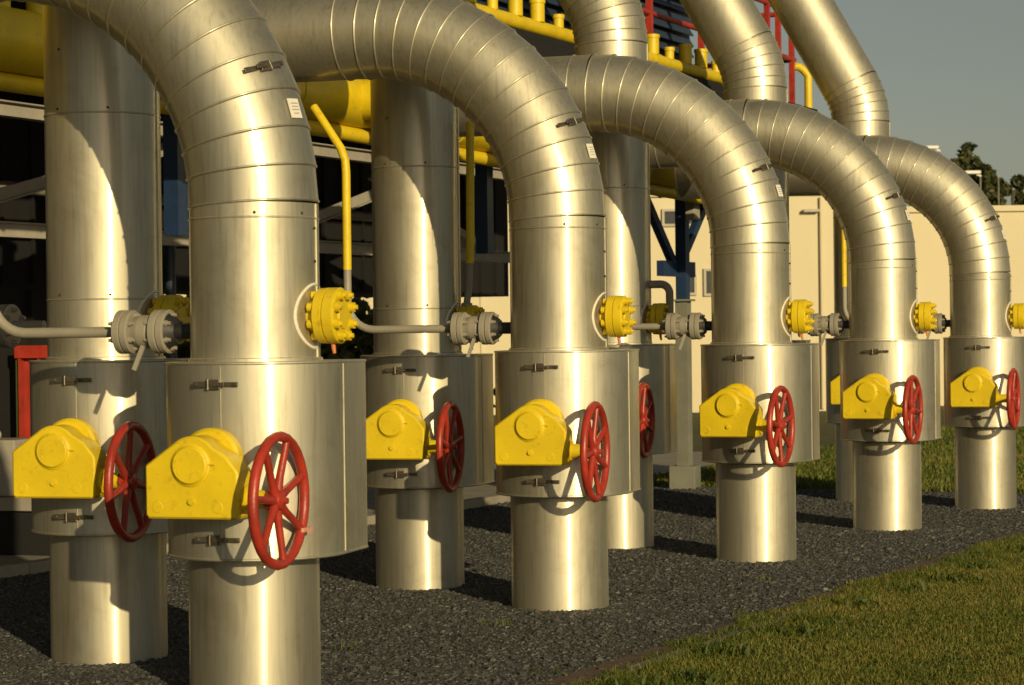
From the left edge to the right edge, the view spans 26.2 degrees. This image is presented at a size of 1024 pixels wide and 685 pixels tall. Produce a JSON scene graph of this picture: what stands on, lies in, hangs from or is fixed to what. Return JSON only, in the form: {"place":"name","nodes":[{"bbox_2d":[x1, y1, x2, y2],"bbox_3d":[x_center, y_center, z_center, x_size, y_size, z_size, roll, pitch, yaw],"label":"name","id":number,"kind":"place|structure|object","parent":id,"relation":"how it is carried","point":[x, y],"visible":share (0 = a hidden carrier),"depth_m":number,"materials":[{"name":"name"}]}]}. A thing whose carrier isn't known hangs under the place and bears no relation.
{"place":"outdoors","nodes":[
{"label":"outdoors","id":0,"kind":"place"},
{"bbox_2d":[0,449,715,563],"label":"pavement","id":1,"kind":"structure","parent":0,"point":[662,463],"depth_m":23.40,"materials":[{"name":"concrete"}]},
{"bbox_2d":[0,287,46,437],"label":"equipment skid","id":2,"kind":"object","parent":1,"relation":"on","point":[30,303],"visible":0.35,"depth_m":17.91,"materials":[{"name":"red metal"}]},
{"bbox_2d":[0,432,49,555],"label":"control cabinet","id":3,"kind":"object","parent":1,"relation":"on","point":[18,536],"visible":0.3,"depth_m":16.42,"materials":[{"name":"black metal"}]},
{"bbox_2d":[14,345,46,437],"bbox_3d":[-3.799,0.815,17.598,0.315,1.585,0.260,-1,0,17],"label":"red support post","id":4,"kind":"object","parent":1,"relation":"on","point":[24,355],"visible":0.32,"depth_m":17.59,"materials":[{"name":"metal"}]},
{"bbox_2d":[0,1,817,488],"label":"cooler frame","id":5,"kind":"object","parent":1,"relation":"on","point":[684,471],"visible":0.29,"depth_m":20.02,"materials":[{"name":"blue metal"}]},
{"bbox_2d":[0,304,46,347],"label":"flanged valve","id":6,"kind":"object","parent":5,"relation":"on","point":[12,314],"visible":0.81,"depth_m":12.93,"materials":[{"name":"grey paint"}]},
{"bbox_2d":[0,91,508,297],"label":"fan hall","id":7,"kind":"structure","parent":5,"relation":"hanging from","point":[22,158],"depth_m":23.43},
{"bbox_2d":[0,1,674,187],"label":"yellow header","id":8,"kind":"object","parent":5,"relation":"attached to","point":[339,102],"visible":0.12,"depth_m":15.35,"materials":[{"name":"paint"}]},
{"bbox_2d":[0,72,701,203],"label":"yellow pipe","id":9,"kind":"object","parent":8,"relation":"hanging from","point":[21,84],"visible":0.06,"depth_m":16.08,"materials":[{"name":"metal"}]},
{"bbox_2d":[476,0,693,59],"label":"air cooler","id":10,"kind":"object","parent":5,"relation":"on","point":[673,35],"visible":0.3,"depth_m":24.96,"materials":[{"name":"metal"}]},
{"bbox_2d":[462,0,722,83],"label":"nozzle header","id":11,"kind":"object","parent":5,"relation":"on","point":[513,16],"visible":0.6,"depth_m":20.43,"materials":[{"name":"yellow paint"}]},
{"bbox_2d":[642,0,796,102],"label":"red railing","id":12,"kind":"object","parent":5,"relation":"on","point":[767,14],"visible":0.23,"depth_m":26.32,"materials":[{"name":"metal"}]},
{"bbox_2d":[795,63,812,107],"bbox_3d":[3.607,-3.172,27.217,0.216,0.586,0.100,-1,0,4],"label":"yellow pole","id":13,"kind":"object","parent":5,"relation":"on","point":[802,69],"visible":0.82,"depth_m":27.17,"materials":[{"name":"metal"}]},
{"bbox_2d":[494,406,1023,684],"bbox_3d":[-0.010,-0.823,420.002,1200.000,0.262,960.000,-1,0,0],"label":"ground","id":14,"kind":"structure","parent":0,"point":[827,432],"depth_m":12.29,"materials":[{"name":"green plant"}]},
{"bbox_2d":[163,294,190,357],"bbox_3d":[-4.527,0.456,32.789,3.410,2.826,3.825,0,0,43],"label":"hedge bush","id":15,"kind":"object","parent":14,"relation":"on","point":[183,351],"visible":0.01,"depth_m":31.71,"materials":[{"name":"green plant"}]},
{"bbox_2d":[0,494,509,577],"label":"kerb back","id":16,"kind":"structure","parent":14,"relation":"on","point":[23,568],"depth_m":15.05,"materials":[{"name":"concrete"}]},
{"bbox_2d":[187,297,494,407],"bbox_3d":[-2.282,0.493,30.965,4.244,2.635,3.981,-1,0,-36],"label":"hedge bush","id":17,"kind":"object","parent":14,"relation":"on","point":[359,344],"visible":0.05,"depth_m":30.13,"materials":[{"name":"green plant"}]},
{"bbox_2d":[164,195,833,414],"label":"cream building","id":18,"kind":"structure","parent":14,"relation":"on","point":[812,256],"depth_m":43.99,"materials":[{"name":"beige paint"}]},
{"bbox_2d":[662,209,692,226],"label":"window","id":19,"kind":"structure","parent":18,"relation":"in","point":[669,220],"depth_m":43.98,"materials":[{"name":"white glass"}]},
{"bbox_2d":[690,275,696,294],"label":"window","id":20,"kind":"structure","parent":18,"relation":"in","point":[693,281],"depth_m":43.93,"materials":[{"name":"white glass"}]},
{"bbox_2d":[703,268,710,295],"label":"window","id":21,"kind":"structure","parent":18,"relation":"in","point":[706,272],"depth_m":43.98,"materials":[{"name":"white glass"}]},
{"bbox_2d":[803,209,819,212],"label":"wall lamp","id":22,"kind":"object","parent":18,"relation":"attached to","point":[810,210],"visible":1,"depth_m":43.81,"materials":[{"name":"white metal"}]},
{"bbox_2d":[0,486,1023,684],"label":"gravel","id":23,"kind":"structure","parent":14,"relation":"on","point":[425,624],"depth_m":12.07,"materials":[{"name":"grey gravel"}]},
{"bbox_2d":[12,5,189,664],"bbox_3d":[-2.792,-1.914,10.614,2.421,8.175,1.103,-1,0,17],"label":"gas pipe","id":24,"kind":"object","parent":23,"relation":"on","point":[89,449],"visible":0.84,"depth_m":10.35,"materials":[{"name":"metal"}]},
{"bbox_2d":[0,0,368,684],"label":"gas pipe","id":25,"kind":"object","parent":23,"relation":"on","point":[256,484],"visible":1,"depth_m":9.13,"materials":[{"name":"metal"}]},
{"bbox_2d":[0,309,189,370],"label":"bypass line","id":26,"kind":"object","parent":25,"relation":"attached to","point":[154,331],"visible":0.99,"depth_m":9.47,"materials":[{"name":"black metal"}]},
{"bbox_2d":[360,79,494,589],"bbox_3d":[-1.427,-1.869,13.844,2.421,8.075,1.104,-1,0,17],"label":"gas pipe","id":27,"kind":"object","parent":23,"relation":"on","point":[429,429],"visible":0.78,"depth_m":13.58,"materials":[{"name":"metal"}]},
{"bbox_2d":[461,122,473,306],"bbox_3d":[-0.277,-0.785,13.740,0.092,1.181,0.071,-1,0,2],"label":"vent riser","id":28,"kind":"object","parent":27,"relation":"attached to","point":[469,204],"visible":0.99,"depth_m":13.72,"materials":[{"name":"yellow paint"}]},
{"bbox_2d":[251,0,640,610],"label":"gas pipe","id":29,"kind":"object","parent":23,"relation":"on","point":[567,442],"visible":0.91,"depth_m":12.39,"materials":[{"name":"metal"}]},
{"bbox_2d":[310,104,510,357],"bbox_3d":[-0.599,-0.666,12.856,1.266,1.514,0.190,-1,0,17],"label":"bypass line","id":30,"kind":"object","parent":29,"relation":"attached to","point":[483,328],"visible":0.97,"depth_m":12.85,"materials":[{"name":"yellow metal"}]},
{"bbox_2d":[360,54,819,562],"bbox_3d":[0.258,0.025,15.580,3.688,4.166,1.172,-1,0,17],"label":"gas pipe","id":31,"kind":"object","parent":23,"relation":"on","point":[759,420],"visible":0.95,"depth_m":15.19,"materials":[{"name":"metal"}]},
{"bbox_2d":[630,313,711,349],"bbox_3d":[0.837,-0.699,15.656,1.266,1.514,0.190,-1,0,17],"label":"bypass line","id":32,"kind":"object","parent":31,"relation":"attached to","point":[692,326],"visible":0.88,"depth_m":15.49,"materials":[{"name":"black metal"}]},
{"bbox_2d":[558,0,677,548],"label":"gas pipe","id":33,"kind":"object","parent":23,"relation":"on","point":[607,27],"visible":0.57,"depth_m":16.37,"materials":[{"name":"metal"}]},
{"bbox_2d":[648,280,673,312],"bbox_3d":[1.116,-0.302,16.513,0.200,0.330,0.060,-1,0,17],"label":"drain pipe","id":34,"kind":"object","parent":33,"relation":"attached to","point":[666,286],"visible":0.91,"depth_m":16.48,"materials":[{"name":"grey metal"}]},
{"bbox_2d":[324,551,935,677],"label":"weeds","id":35,"kind":"object","parent":23,"relation":"on","point":[535,672],"visible":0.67,"depth_m":11.66,"materials":[{"name":"green plant"}]},
{"bbox_2d":[680,0,810,342],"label":"gas pipe","id":36,"kind":"object","parent":23,"relation":"on","point":[739,41],"visible":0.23,"depth_m":18.89,"materials":[{"name":"metal"}]},
{"bbox_2d":[537,529,1023,684],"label":"soil strip","id":37,"kind":"object","parent":23,"relation":"on","point":[591,671],"visible":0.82,"depth_m":10.54,"materials":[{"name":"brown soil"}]},
{"bbox_2d":[650,98,940,530],"bbox_3d":[1.586,0.024,18.222,3.768,4.106,1.170,-1,0,17],"label":"gas pipe","id":38,"kind":"object","parent":23,"relation":"on","point":[890,417],"visible":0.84,"depth_m":17.81,"materials":[{"name":"metal"}]},
{"bbox_2d":[807,313,848,344],"bbox_3d":[2.202,-0.731,18.286,1.266,1.514,0.190,-1,0,17],"label":"bypass line","id":39,"kind":"object","parent":38,"relation":"attached to","point":[834,324],"visible":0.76,"depth_m":18.11,"materials":[{"name":"black metal"}]},
{"bbox_2d":[768,0,889,501],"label":"gas pipe","id":40,"kind":"object","parent":23,"relation":"on","point":[834,57],"visible":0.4,"depth_m":21.13,"materials":[{"name":"metal"}]},
{"bbox_2d":[673,135,1023,509],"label":"gas pipe","id":41,"kind":"object","parent":23,"relation":"on","point":[983,348],"visible":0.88,"depth_m":20.05,"materials":[{"name":"metal"}]},
{"bbox_2d":[841,229,949,338],"bbox_3d":[3.490,-0.759,20.526,1.266,1.514,0.190,-1,0,17],"label":"bypass line","id":42,"kind":"object","parent":41,"relation":"attached to","point":[942,323],"visible":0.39,"depth_m":20.62,"materials":[{"name":"yellow metal"}]},
{"bbox_2d":[619,603,825,672],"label":"kerb","id":43,"kind":"structure","parent":14,"relation":"on","point":[657,658],"depth_m":10.93,"materials":[{"name":"concrete"}]},
{"bbox_2d":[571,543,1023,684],"bbox_3d":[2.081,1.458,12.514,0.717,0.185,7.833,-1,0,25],"label":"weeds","id":44,"kind":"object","parent":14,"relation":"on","point":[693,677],"visible":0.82,"depth_m":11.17,"materials":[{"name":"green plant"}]},
{"bbox_2d":[928,145,940,152],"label":"floodlight mast","id":45,"kind":"object","parent":14,"relation":"on","point":[936,147],"visible":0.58,"depth_m":84.81,"materials":[{"name":"white metal"}]},
{"bbox_2d":[907,205,1023,405],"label":"cream building","id":46,"kind":"structure","parent":14,"relation":"on","point":[933,283],"depth_m":45.99,"materials":[{"name":"beige paint"}]},
{"bbox_2d":[965,170,980,188],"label":"floodlight mast","id":47,"kind":"object","parent":14,"relation":"on","point":[977,172],"visible":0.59,"depth_m":83.82,"materials":[{"name":"white metal"}]},
{"bbox_2d":[951,142,1006,204],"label":"evergreen tree","id":48,"kind":"object","parent":14,"relation":"on","point":[965,160],"visible":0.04,"depth_m":87.22,"materials":[{"name":"green plant"}]},
{"bbox_2d":[997,175,999,204],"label":"thin mast","id":49,"kind":"object","parent":14,"relation":"on","point":[998,176],"visible":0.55,"depth_m":81.95,"materials":[{"name":"grey metal"}]},
{"bbox_2d":[992,176,1012,196],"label":"evergreen tree","id":50,"kind":"object","parent":14,"relation":"on","point":[1005,189],"visible":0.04,"depth_m":91.60,"materials":[{"name":"green plant"}]},
{"bbox_2d":[1010,174,1023,204],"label":"evergreen tree","id":51,"kind":"object","parent":14,"relation":"on","point":[1017,184],"visible":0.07,"depth_m":94.78,"materials":[{"name":"green plant"}]},
{"bbox_2d":[653,425,1023,493],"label":"grass","id":52,"kind":"structure","parent":0,"point":[943,476],"depth_m":25.31,"materials":[{"name":"green plant"}]},
{"bbox_2d":[690,0,1023,206],"label":"sky","id":53,"kind":"structure","parent":0,"point":[950,73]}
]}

